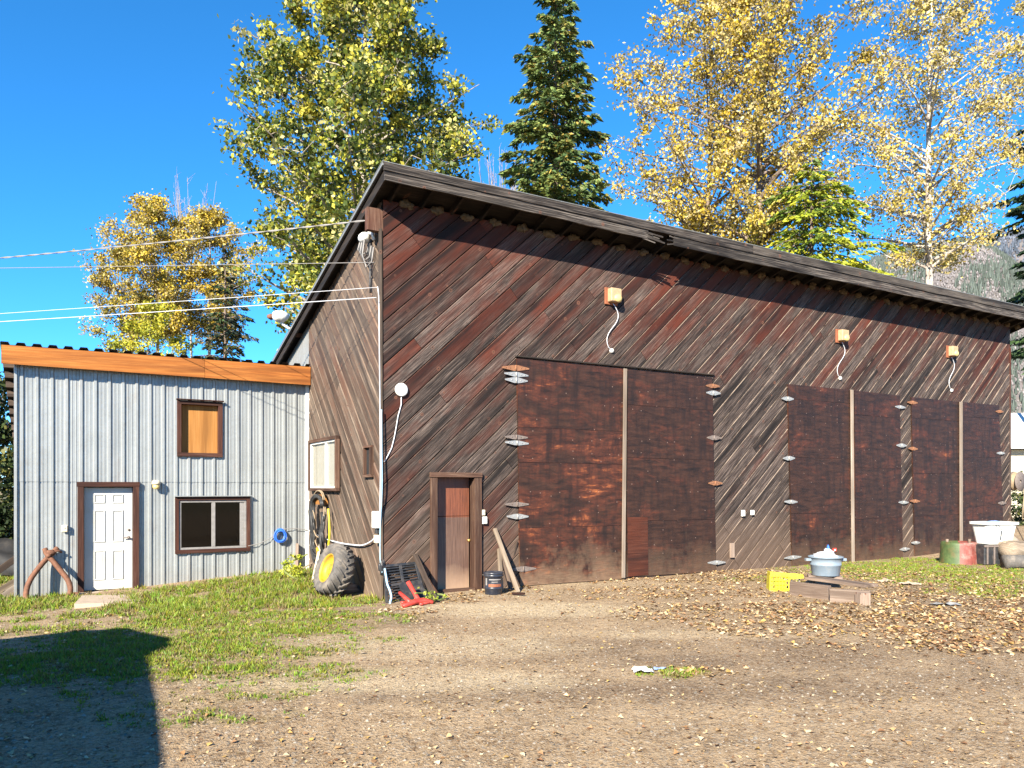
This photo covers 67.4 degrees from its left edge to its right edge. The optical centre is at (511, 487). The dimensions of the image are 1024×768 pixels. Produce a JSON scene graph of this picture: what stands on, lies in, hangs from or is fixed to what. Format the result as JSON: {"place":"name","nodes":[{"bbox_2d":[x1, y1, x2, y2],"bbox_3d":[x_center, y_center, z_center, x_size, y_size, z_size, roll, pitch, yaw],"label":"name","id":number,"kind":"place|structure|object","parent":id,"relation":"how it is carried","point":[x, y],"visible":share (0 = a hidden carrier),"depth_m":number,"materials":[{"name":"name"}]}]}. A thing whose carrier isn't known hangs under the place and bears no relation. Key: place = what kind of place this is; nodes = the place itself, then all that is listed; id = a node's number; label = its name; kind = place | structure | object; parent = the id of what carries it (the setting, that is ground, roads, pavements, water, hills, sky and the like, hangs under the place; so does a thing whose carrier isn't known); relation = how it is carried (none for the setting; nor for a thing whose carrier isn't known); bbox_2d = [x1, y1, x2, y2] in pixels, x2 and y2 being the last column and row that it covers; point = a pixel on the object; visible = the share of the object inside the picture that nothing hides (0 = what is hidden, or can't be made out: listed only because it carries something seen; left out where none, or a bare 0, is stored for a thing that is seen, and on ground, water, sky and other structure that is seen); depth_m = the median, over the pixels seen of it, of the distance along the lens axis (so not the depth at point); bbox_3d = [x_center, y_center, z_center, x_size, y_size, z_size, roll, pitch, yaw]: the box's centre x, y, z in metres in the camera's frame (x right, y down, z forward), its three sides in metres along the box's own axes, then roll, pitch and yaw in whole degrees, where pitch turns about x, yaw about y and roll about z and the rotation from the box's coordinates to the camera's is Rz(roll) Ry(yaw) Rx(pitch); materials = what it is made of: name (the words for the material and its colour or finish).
{"place":"outdoors","nodes":[
{"label":"outdoors","id":0,"kind":"place"},
{"bbox_2d":[0,492,1023,767],"bbox_3d":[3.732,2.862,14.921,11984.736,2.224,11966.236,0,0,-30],"label":"ground","id":1,"kind":"structure","parent":0,"point":[650,702],"depth_m":7.20,"materials":[{"name":"soil"}]},
{"bbox_2d":[0,370,13,539],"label":"dark bush","id":2,"kind":"object","parent":1,"relation":"on","point":[6,490],"visible":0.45,"depth_m":20.08,"materials":[{"name":"green plant"}]},
{"bbox_2d":[0,538,13,576],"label":"tarp heap","id":3,"kind":"object","parent":1,"relation":"on","point":[6,549],"visible":0.1,"depth_m":18.54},
{"bbox_2d":[0,556,13,572],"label":"scrap board","id":4,"kind":"object","parent":1,"relation":"on","point":[4,566],"visible":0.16,"depth_m":17.02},
{"bbox_2d":[0,579,13,593],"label":"scrap board","id":5,"kind":"object","parent":1,"relation":"on","point":[6,586],"visible":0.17,"depth_m":15.18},
{"bbox_2d":[1,585,18,597],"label":"scrap board","id":6,"kind":"object","parent":1,"relation":"on","point":[8,591],"visible":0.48,"depth_m":14.70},
{"bbox_2d":[23,546,79,598],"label":"log tongs","id":7,"kind":"object","parent":1,"relation":"on","point":[49,554],"visible":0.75,"depth_m":14.86,"materials":[{"name":"metal"}]},
{"bbox_2d":[74,594,140,608],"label":"concrete slab","id":8,"kind":"structure","parent":1,"relation":"on","point":[85,601],"depth_m":13.71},
{"bbox_2d":[76,242,160,354],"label":"aspen tree","id":9,"kind":"object","parent":1,"relation":"on","point":[117,254],"visible":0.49,"depth_m":43.39,"materials":[{"name":"yellow plant"}]},
{"bbox_2d":[99,297,198,356],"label":"willow bush","id":10,"kind":"object","parent":1,"relation":"on","point":[146,329],"visible":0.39,"depth_m":40.19,"materials":[{"name":"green plant"}]},
{"bbox_2d":[72,188,230,352],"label":"aspen tree","id":11,"kind":"object","parent":1,"relation":"on","point":[150,214],"visible":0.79,"depth_m":44.30,"materials":[{"name":"yellow plant"}]},
{"bbox_2d":[0,341,310,596],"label":"metal shed","id":12,"kind":"structure","parent":1,"relation":"on","point":[103,440],"depth_m":15.97,"materials":[{"name":"white paint"}]},
{"bbox_2d":[61,525,67,531],"bbox_3d":[-8.816,0.808,15.135,0.110,0.140,0.070,0,0,-30],"label":"switch box","id":13,"kind":"object","parent":12,"relation":"attached to","point":[64,528],"visible":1,"depth_m":15.11,"materials":[{"name":"beige plastic"}]},
{"bbox_2d":[84,488,131,590],"bbox_3d":[-8.216,1.034,15.641,0.876,2.072,0.110,0,0,-30],"label":"door","id":14,"kind":"structure","parent":12,"relation":"in","point":[107,511],"depth_m":15.63,"materials":[{"name":"white paint"}]},
{"bbox_2d":[152,480,160,488],"bbox_3d":[-7.387,-0.061,15.941,0.170,0.190,0.189,0,0,-30],"label":"wall lamp","id":15,"kind":"object","parent":12,"relation":"attached to","point":[156,484],"visible":1,"depth_m":15.88,"materials":[{"name":"beige plastic"}]},
{"bbox_2d":[176,398,223,456],"bbox_3d":[-6.682,-1.267,16.443,0.952,1.218,0.235,0,0,-30],"label":"boarded window","id":16,"kind":"structure","parent":12,"relation":"in","point":[199,422],"depth_m":16.49,"materials":[{"name":"brown wood"}]},
{"bbox_2d":[174,495,251,553],"bbox_3d":[-6.546,0.795,16.745,2.127,1.803,0.620,0,0,-30],"label":"window","id":17,"kind":"structure","parent":12,"relation":"in","point":[203,524],"depth_m":16.56,"materials":[{"name":"black glass"}]},
{"bbox_2d":[249,528,306,545],"bbox_3d":[-5.242,1.102,17.229,1.301,0.374,0.016,0,0,-30],"label":"sagging cord","id":18,"kind":"object","parent":12,"relation":"attached to","point":[279,532],"visible":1,"depth_m":17.26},
{"bbox_2d":[274,528,286,542],"bbox_3d":[-5.196,1.074,17.219,0.294,0.326,0.085,0,0,-30],"label":"cord coil","id":19,"kind":"object","parent":12,"relation":"hanging from","point":[277,531],"visible":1,"depth_m":17.20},
{"bbox_2d":[169,174,215,357],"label":"bare tree","id":20,"kind":"object","parent":1,"relation":"on","point":[191,260],"visible":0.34,"depth_m":51.73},
{"bbox_2d":[142,202,271,354],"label":"aspen tree","id":21,"kind":"object","parent":1,"relation":"on","point":[207,224],"visible":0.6,"depth_m":46.56,"materials":[{"name":"yellow plant"}]},
{"bbox_2d":[189,246,258,361],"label":"fir tree","id":22,"kind":"object","parent":1,"relation":"on","point":[218,338],"visible":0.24,"depth_m":41.88,"materials":[{"name":"green plant"}]},
{"bbox_2d":[279,553,307,578],"bbox_3d":[-4.579,1.667,15.939,0.552,0.631,0.633,0,0,1],"label":"weed","id":23,"kind":"object","parent":1,"relation":"on","point":[294,566],"visible":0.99,"depth_m":15.90,"materials":[{"name":"green plant"}]},
{"bbox_2d":[295,543,298,565],"bbox_3d":[-4.886,1.575,17.426,0.050,0.627,0.220,0,0,-30],"label":"board","id":24,"kind":"object","parent":1,"relation":"on","point":[297,552],"visible":0.46,"depth_m":17.36,"materials":[{"name":"brown wood"}]},
{"bbox_2d":[312,546,319,579],"bbox_3d":[-4.041,1.456,15.960,0.072,0.894,0.754,0,0,1],"label":"leaning post","id":25,"kind":"object","parent":1,"relation":"on","point":[318,554],"visible":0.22,"depth_m":15.89,"materials":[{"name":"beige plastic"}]},
{"bbox_2d":[313,543,355,596],"bbox_3d":[-3.296,1.527,14.230,0.664,0.998,1.002,0,0,-30],"label":"tractor tyre","id":26,"kind":"object","parent":1,"relation":"on","point":[334,568],"visible":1,"depth_m":13.99,"materials":[{"name":"rubber"}]},
{"bbox_2d":[343,583,360,593],"bbox_3d":[-3.068,1.906,14.515,0.561,0.214,0.280,0,0,-30],"label":"log chunk","id":27,"kind":"object","parent":1,"relation":"on","point":[352,588],"visible":0.66,"depth_m":14.43,"materials":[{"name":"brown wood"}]},
{"bbox_2d":[208,0,505,350],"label":"cottonwood tree","id":28,"kind":"object","parent":1,"relation":"on","point":[340,85],"visible":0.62,"depth_m":28.11,"materials":[{"name":"green plant"}]},
{"bbox_2d":[378,559,427,602],"bbox_3d":[-1.940,1.652,13.485,0.838,0.810,0.501,0,0,-37],"label":"vehicle grille","id":29,"kind":"object","parent":1,"relation":"on","point":[402,585],"visible":0.88,"depth_m":13.50,"materials":[{"name":"black plastic"}]},
{"bbox_2d":[384,568,391,603],"bbox_3d":[-2.115,1.713,13.177,0.087,0.617,0.514,0,0,-20],"label":"rope","id":30,"kind":"object","parent":29,"relation":"hanging from","point":[387,584],"visible":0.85,"depth_m":13.18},
{"bbox_2d":[398,581,433,607],"bbox_3d":[-1.678,1.767,12.840,0.605,0.355,0.744,0,0,-30],"label":"red tool","id":31,"kind":"object","parent":1,"relation":"on","point":[416,601],"visible":1,"depth_m":12.75,"materials":[{"name":"paint"}]},
{"bbox_2d":[412,554,438,602],"bbox_3d":[-1.514,1.569,13.406,0.101,0.760,1.040,0,0,-28],"label":"board","id":32,"kind":"object","parent":1,"relation":"on","point":[427,582],"visible":0.92,"depth_m":13.42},
{"bbox_2d":[414,587,448,600],"bbox_3d":[-1.357,1.841,13.084,0.459,0.312,0.567,0,0,27],"label":"weed","id":33,"kind":"object","parent":1,"relation":"on","point":[434,598],"visible":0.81,"depth_m":13.04,"materials":[{"name":"green plant"}]},
{"bbox_2d":[483,571,503,594],"bbox_3d":[-0.333,1.719,13.897,0.377,0.405,0.377,0,0,-30],"label":"pail","id":34,"kind":"object","parent":1,"relation":"on","point":[493,582],"visible":1,"depth_m":13.75,"materials":[{"name":"plastic"}]},
{"bbox_2d":[497,548,503,591],"bbox_3d":[-0.219,1.551,14.442,0.082,0.787,0.652,0,0,-5],"label":"stick","id":35,"kind":"object","parent":1,"relation":"on","point":[499,555],"visible":0.6,"depth_m":14.54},
{"bbox_2d":[478,147,524,190],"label":"bare tree","id":36,"kind":"object","parent":1,"relation":"on","point":[493,171],"visible":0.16,"depth_m":45.67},
{"bbox_2d":[493,528,519,591],"bbox_3d":[-0.107,1.355,14.414,0.080,1.168,0.754,0,0,-39],"label":"plank","id":37,"kind":"object","parent":1,"relation":"on","point":[506,560],"visible":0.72,"depth_m":14.39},
{"bbox_2d":[501,553,512,590],"bbox_3d":[-0.117,1.534,14.555,0.062,0.798,0.481,0,0,-28],"label":"stick","id":38,"kind":"object","parent":1,"relation":"on","point":[507,576],"visible":0.62,"depth_m":14.47,"materials":[{"name":"brown wood"}]},
{"bbox_2d":[0,557,1023,729],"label":"grass","id":39,"kind":"structure","parent":1,"relation":"on","point":[171,605],"depth_m":10.74,"materials":[{"name":"plant"}]},
{"bbox_2d":[0,556,1023,767],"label":"leaf litter","id":40,"kind":"object","parent":1,"relation":"on","point":[989,616],"visible":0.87,"depth_m":11.09,"materials":[{"name":"plant"}]},
{"bbox_2d":[0,569,1023,767],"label":"wood chips","id":41,"kind":"object","parent":1,"relation":"on","point":[466,756],"visible":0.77,"depth_m":6.89,"materials":[{"name":"brown plant"}]},
{"bbox_2d":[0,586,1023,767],"bbox_3d":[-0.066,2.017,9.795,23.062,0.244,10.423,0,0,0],"label":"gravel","id":42,"kind":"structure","parent":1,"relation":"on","point":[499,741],"depth_m":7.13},
{"bbox_2d":[512,541,517,560],"bbox_3d":[-0.007,1.488,14.960,0.254,0.893,0.040,0,0,10],"label":"stick","id":43,"kind":"object","parent":1,"relation":"on","point":[515,548],"visible":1,"depth_m":14.94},
{"bbox_2d":[512,592,524,594],"bbox_3d":[0.113,1.880,13.636,0.262,0.057,0.033,0,0,30],"label":"stick","id":44,"kind":"object","parent":1,"relation":"on","point":[518,593],"visible":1,"depth_m":13.62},
{"bbox_2d":[497,0,614,212],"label":"spruce tree","id":45,"kind":"object","parent":1,"relation":"on","point":[552,138],"visible":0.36,"depth_m":35.39,"materials":[{"name":"green plant"}]},
{"bbox_2d":[632,666,653,672],"bbox_3d":[1.374,1.895,8.015,0.230,0.048,0.195,0,0,-4],"label":"paper scrap","id":46,"kind":"object","parent":1,"relation":"on","point":[641,668],"visible":1,"depth_m":8.04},
{"bbox_2d":[272,160,1023,599],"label":"barn","id":47,"kind":"structure","parent":1,"relation":"on","point":[696,412],"depth_m":16.38,"materials":[{"name":"wood"}]},
{"bbox_2d":[1,220,364,257],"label":"overhead wire","id":48,"kind":"object","parent":47,"relation":"attached to","point":[187,239],"visible":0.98,"depth_m":14.83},
{"bbox_2d":[0,297,375,321],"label":"overhead wire","id":49,"kind":"object","parent":47,"relation":"attached to","point":[192,309],"visible":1,"depth_m":14.51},
{"bbox_2d":[0,287,376,313],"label":"overhead wire","id":50,"kind":"object","parent":47,"relation":"attached to","point":[192,300],"visible":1,"depth_m":14.50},
{"bbox_2d":[19,262,374,267],"bbox_3d":[-16.795,-5.048,17.765,29.966,2.171,0.011,0,0,16],"label":"overhead wire","id":51,"kind":"object","parent":47,"relation":"attached to","point":[196,265],"visible":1,"depth_m":14.61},
{"bbox_2d":[267,310,301,337],"bbox_3d":[-5.368,-3.876,18.126,0.785,0.564,0.385,0,0,-30],"label":"flood lamp","id":52,"kind":"object","parent":47,"relation":"attached to","point":[281,317],"visible":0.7,"depth_m":17.97,"materials":[{"name":"metal"}]},
{"bbox_2d":[313,490,326,546],"bbox_3d":[-4.123,0.676,16.398,0.098,1.258,0.867,0,0,-30],"label":"hose","id":53,"kind":"object","parent":47,"relation":"hanging from","point":[323,496],"visible":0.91,"depth_m":16.22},
{"bbox_2d":[316,494,327,504],"bbox_3d":[-4.085,0.251,16.491,0.120,0.220,0.520,0,0,-30],"label":"hose hanger","id":54,"kind":"object","parent":47,"relation":"attached to","point":[325,501],"visible":0.46,"depth_m":16.34,"materials":[{"name":"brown wood"}]},
{"bbox_2d":[308,494,325,563],"bbox_3d":[-4.164,0.897,16.431,0.145,1.527,0.984,0,0,-30],"label":"hose","id":55,"kind":"object","parent":54,"relation":"hanging from","point":[313,499],"visible":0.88,"depth_m":16.57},
{"bbox_2d":[308,435,339,490],"bbox_3d":[-4.042,-0.495,16.428,0.091,1.130,2.031,0,0,-30],"label":"window","id":56,"kind":"structure","parent":47,"relation":"in","point":[323,453],"depth_m":16.37,"materials":[{"name":"white paint"}]},
{"bbox_2d":[327,509,330,544],"bbox_3d":[-3.783,0.906,15.874,0.043,0.949,0.132,0,0,-30],"label":"rope","id":57,"kind":"object","parent":47,"relation":"hanging from","point":[329,525],"visible":0.71,"depth_m":15.84,"materials":[{"name":"fabric"}]},
{"bbox_2d":[309,530,373,545],"bbox_3d":[-3.494,0.989,15.498,0.031,0.273,4.244,0,0,-30],"label":"swag cable","id":58,"kind":"object","parent":47,"relation":"attached to","point":[349,544],"visible":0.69,"depth_m":14.80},
{"bbox_2d":[357,232,374,292],"bbox_3d":[-2.653,-4.086,13.904,0.225,1.099,0.492,0,0,-30],"label":"service head","id":59,"kind":"object","parent":47,"relation":"attached to","point":[364,238],"visible":0.97,"depth_m":13.88},
{"bbox_2d":[372,511,379,542],"bbox_3d":[-2.397,0.697,13.603,0.120,0.560,0.200,0,0,-30],"label":"meter box","id":60,"kind":"object","parent":47,"relation":"attached to","point":[376,520],"visible":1,"depth_m":13.53,"materials":[{"name":"white paint"}]},
{"bbox_2d":[377,286,380,511],"bbox_3d":[-2.347,-1.569,13.555,0.019,3.996,0.162,0,0,-30],"label":"conduit cable","id":61,"kind":"object","parent":47,"relation":"attached to","point":[379,401],"visible":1,"depth_m":13.51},
{"bbox_2d":[379,410,382,572],"bbox_3d":[-2.301,0.062,13.498,0.023,2.866,0.128,0,0,-30],"label":"conduit cable","id":62,"kind":"object","parent":47,"relation":"attached to","point":[381,488],"visible":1,"depth_m":13.46,"materials":[{"name":"grey metal"}]},
{"bbox_2d":[384,383,407,461],"bbox_3d":[-2.063,-1.159,13.672,0.449,1.424,0.050,0,0,-30],"label":"round dish","id":63,"kind":"object","parent":47,"relation":"attached to","point":[401,389],"visible":1,"depth_m":13.69,"materials":[{"name":"white paint"}]},
{"bbox_2d":[434,477,469,589],"bbox_3d":[-1.135,0.860,14.439,0.768,2.100,0.103,0,0,-30],"label":"entry door","id":64,"kind":"structure","parent":47,"relation":"in","point":[453,493],"depth_m":14.47,"materials":[{"name":"brown wood"}]},
{"bbox_2d":[482,517,486,523],"bbox_3d":[-0.517,0.619,14.563,0.100,0.140,0.070,0,0,-30],"label":"outlet box","id":65,"kind":"object","parent":47,"relation":"attached to","point":[484,520],"visible":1,"depth_m":14.54,"materials":[{"name":"white paint"}]},
{"bbox_2d":[502,359,626,585],"bbox_3d":[1.110,-0.293,15.520,3.029,4.452,0.086,0,0,-30],"label":"barn door","id":66,"kind":"structure","parent":47,"relation":"in","point":[571,442],"depth_m":15.56,"materials":[{"name":"brown wood"}]},
{"bbox_2d":[604,287,621,352],"bbox_3d":[2.128,-3.504,16.025,0.342,1.356,0.226,0,0,-30],"label":"wall lamp","id":67,"kind":"object","parent":47,"relation":"attached to","point":[612,296],"visible":1,"depth_m":16.01,"materials":[{"name":"white paint"}]},
{"bbox_2d":[625,369,725,576],"bbox_3d":[3.676,-0.296,17.025,2.891,4.437,0.078,0,0,-30],"label":"barn door","id":68,"kind":"structure","parent":47,"relation":"in","point":[670,489],"depth_m":16.90,"materials":[{"name":"brown wood"}]},
{"bbox_2d":[730,543,734,557],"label":"wood block","id":69,"kind":"structure","parent":47,"relation":"attached to","point":[732,550],"depth_m":17.85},
{"bbox_2d":[781,384,854,565],"bbox_3d":[7.744,-0.292,19.397,2.749,4.524,0.086,0,0,-30],"label":"barn door","id":70,"kind":"structure","parent":47,"relation":"in","point":[820,420],"depth_m":19.43,"materials":[{"name":"brown wood"}]},
{"bbox_2d":[835,329,849,379],"bbox_3d":[8.522,-3.432,19.761,0.342,1.303,0.226,0,0,-30],"label":"wall lamp","id":71,"kind":"object","parent":47,"relation":"attached to","point":[841,336],"visible":1,"depth_m":19.75,"materials":[{"name":"white paint"}]},
{"bbox_2d":[853,390,909,560],"bbox_3d":[9.998,-0.292,20.719,2.394,4.511,0.078,0,0,-30],"label":"barn door","id":72,"kind":"structure","parent":47,"relation":"in","point":[878,502],"depth_m":20.60,"materials":[{"name":"brown wood"}]},
{"bbox_2d":[907,397,962,555],"bbox_3d":[12.084,-0.308,21.933,2.659,4.441,0.086,0,0,-30],"label":"barn door","id":73,"kind":"structure","parent":47,"relation":"in","point":[936,448],"depth_m":21.97,"materials":[{"name":"brown wood"}]},
{"bbox_2d":[946,345,958,391],"bbox_3d":[12.788,-3.453,22.254,0.364,1.333,0.226,0,0,-30],"label":"wall lamp","id":74,"kind":"object","parent":47,"relation":"attached to","point":[951,351],"visible":1,"depth_m":22.23,"materials":[{"name":"white paint"}]},
{"bbox_2d":[963,402,1005,541],"bbox_3d":[14.295,-0.364,23.230,2.366,4.352,0.078,0,0,-30],"label":"barn door","id":75,"kind":"structure","parent":47,"relation":"in","point":[982,474],"depth_m":23.13,"materials":[{"name":"brown wood"}]},
{"bbox_2d":[1009,471,1023,517],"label":"hose reel","id":76,"kind":"object","parent":47,"relation":"attached to","point":[1017,481],"visible":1,"depth_m":24.05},
{"bbox_2d":[592,0,829,240],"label":"cottonwood tree","id":77,"kind":"object","parent":1,"relation":"on","point":[670,205],"visible":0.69,"depth_m":33.69,"materials":[{"name":"yellow plant"}]},
{"bbox_2d":[633,0,922,259],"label":"cottonwood tree","id":78,"kind":"object","parent":1,"relation":"on","point":[760,232],"visible":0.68,"depth_m":31.82,"materials":[{"name":"yellow plant"}]},
{"bbox_2d":[766,571,803,590],"bbox_3d":[5.159,1.758,14.479,0.642,0.370,0.476,0,0,11],"label":"yellow crate","id":79,"kind":"object","parent":1,"relation":"on","point":[779,584],"visible":0.78,"depth_m":14.35,"materials":[{"name":"plastic"}]},
{"bbox_2d":[789,581,830,599],"bbox_3d":[5.252,1.819,13.546,0.100,0.265,0.789,0,0,-32],"label":"plank","id":80,"kind":"object","parent":1,"relation":"on","point":[812,590],"visible":0.82,"depth_m":13.49,"materials":[{"name":"brown wood"}]},
{"bbox_2d":[807,574,842,578],"bbox_3d":[6.018,1.710,14.789,0.607,0.051,0.420,0,0,17],"label":"plank","id":81,"kind":"object","parent":1,"relation":"on","point":[836,577],"visible":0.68,"depth_m":14.57,"materials":[{"name":"brown wood"}]},
{"bbox_2d":[805,555,846,576],"bbox_3d":[6.011,1.493,14.720,0.636,0.370,0.636,0,0,45],"label":"grey tub","id":82,"kind":"object","parent":81,"relation":"on","point":[826,566],"visible":0.93,"depth_m":14.49,"materials":[{"name":"blue plastic"}]},
{"bbox_2d":[813,548,837,556],"bbox_3d":[6.012,1.286,14.705,0.475,0.264,0.425,0,0,-30],"label":"plastic bag","id":83,"kind":"object","parent":82,"relation":"in","point":[826,552],"visible":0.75,"depth_m":14.62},
{"bbox_2d":[761,157,909,276],"bbox_3d":[11.699,-5.577,29.220,9.718,14.697,10.970,0,0,-45],"label":"cedar tree","id":84,"kind":"object","parent":1,"relation":"on","point":[823,212],"visible":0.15,"depth_m":29.54,"materials":[{"name":"green plant"}]},
{"bbox_2d":[805,576,877,587],"bbox_3d":[5.960,1.707,13.941,0.340,0.052,1.322,0,0,-26],"label":"plank","id":85,"kind":"object","parent":1,"relation":"on","point":[842,581],"visible":1,"depth_m":13.77,"materials":[{"name":"brown wood"}]},
{"bbox_2d":[830,588,870,603],"bbox_3d":[5.644,1.823,12.825,0.621,0.243,0.100,0,0,30],"label":"plank","id":86,"kind":"object","parent":1,"relation":"on","point":[843,595],"visible":0.6,"depth_m":12.83,"materials":[{"name":"brown wood"}]},
{"bbox_2d":[855,592,870,605],"bbox_3d":[5.744,1.828,12.578,0.183,0.223,0.160,0,0,-7],"label":"plank","id":87,"kind":"object","parent":1,"relation":"on","point":[863,598],"visible":0.78,"depth_m":12.50,"materials":[{"name":"brown wood"}]},
{"bbox_2d":[876,578,892,581],"bbox_3d":[7.582,1.878,15.643,0.267,0.076,0.206,0,0,0],"label":"flat stone","id":88,"kind":"object","parent":1,"relation":"on","point":[885,579],"visible":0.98,"depth_m":15.62,"materials":[{"name":"stone"}]},
{"bbox_2d":[899,581,922,584],"bbox_3d":[7.844,1.877,15.133,0.409,0.059,0.252,0,0,-4],"label":"flat stone","id":89,"kind":"object","parent":1,"relation":"on","point":[912,583],"visible":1,"depth_m":15.09,"materials":[{"name":"stone"}]},
{"bbox_2d":[801,0,1023,284],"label":"cottonwood tree","id":90,"kind":"object","parent":1,"relation":"on","point":[929,246],"visible":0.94,"depth_m":34.15,"materials":[{"name":"yellow plant"}]},
{"bbox_2d":[930,601,961,604],"bbox_3d":[7.144,1.901,12.624,0.488,0.048,0.215,0,0,-1],"label":"flat stone","id":91,"kind":"object","parent":1,"relation":"on","point":[951,603],"visible":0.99,"depth_m":12.61,"materials":[{"name":"stone"}]},
{"bbox_2d":[939,539,977,564],"bbox_3d":[11.460,1.627,19.702,0.906,0.620,0.906,0,0,-30],"label":"drum half","id":92,"kind":"object","parent":1,"relation":"on","point":[959,552],"visible":0.96,"depth_m":19.36,"materials":[{"name":"green paint"}]},
{"bbox_2d":[939,0,1023,176],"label":"cottonwood tree","id":93,"kind":"object","parent":1,"relation":"on","point":[1019,7],"visible":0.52,"depth_m":45.89,"materials":[{"name":"yellow plant"}]},
{"bbox_2d":[976,543,999,564],"bbox_3d":[12.101,1.680,19.445,0.840,0.500,0.580,0,0,-12],"label":"black crate","id":94,"kind":"object","parent":1,"relation":"on","point":[986,554],"visible":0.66,"depth_m":19.16,"materials":[{"name":"plastic"}]},
{"bbox_2d":[969,521,1018,543],"bbox_3d":[12.195,1.137,19.416,1.000,0.550,0.727,0,0,-13],"label":"white bin","id":95,"kind":"object","parent":94,"relation":"on","point":[985,532],"visible":0.95,"depth_m":19.17,"materials":[{"name":"paint"}]},
{"bbox_2d":[982,128,1023,374],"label":"spruce tree","id":96,"kind":"object","parent":1,"relation":"on","point":[1017,214],"visible":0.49,"depth_m":53.32,"materials":[{"name":"green plant"}]},
{"bbox_2d":[997,540,1023,557],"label":"log round","id":97,"kind":"object","parent":1,"relation":"on","point":[1008,547],"visible":0.67,"depth_m":18.96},
{"bbox_2d":[1000,555,1023,568],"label":"tyre piece","id":98,"kind":"object","parent":1,"relation":"on","point":[1011,561],"visible":0.96,"depth_m":18.32,"materials":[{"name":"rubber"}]},
{"bbox_2d":[1009,512,1023,540],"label":"stake","id":99,"kind":"object","parent":1,"relation":"on","point":[1016,526],"visible":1,"depth_m":24.11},
{"bbox_2d":[1011,413,1023,516],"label":"neighbour house","id":100,"kind":"structure","parent":1,"relation":"on","point":[1017,442],"depth_m":44.00,"materials":[{"name":"white metal"}]},
{"bbox_2d":[1011,470,1023,525],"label":"dark bush","id":101,"kind":"object","parent":1,"relation":"on","point":[1016,512],"visible":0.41,"depth_m":36.12,"materials":[{"name":"green plant"}]},
{"bbox_2d":[0,0,1023,483],"label":"sky","id":102,"kind":"structure","parent":0,"point":[102,102],"materials":[{"name":"blue"}]},
{"bbox_2d":[878,250,1023,412],"bbox_3d":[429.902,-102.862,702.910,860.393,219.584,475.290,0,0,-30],"label":"mountain","id":103,"kind":"structure","parent":0,"point":[1022,372],"depth_m":519.87,"materials":[{"name":"soil"}]},
{"bbox_2d":[861,236,1023,412],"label":"hillside forest","id":104,"kind":"object","parent":103,"relation":"on","point":[999,261],"visible":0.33,"depth_m":534.46,"materials":[{"name":"plant"}]},
{"bbox_2d":[992,236,1023,262],"bbox_3d":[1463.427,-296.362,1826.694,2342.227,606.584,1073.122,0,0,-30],"label":"mountain","id":105,"kind":"structure","parent":0,"point":[1020,258],"depth_m":1497.59,"materials":[{"name":"soil"}]},
{"bbox_2d":[985,226,1023,261],"bbox_3d":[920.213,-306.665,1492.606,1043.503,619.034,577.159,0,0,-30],"label":"hillside forest","id":106,"kind":"object","parent":105,"relation":"on","point":[1007,249],"visible":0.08,"depth_m":1520.60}
]}

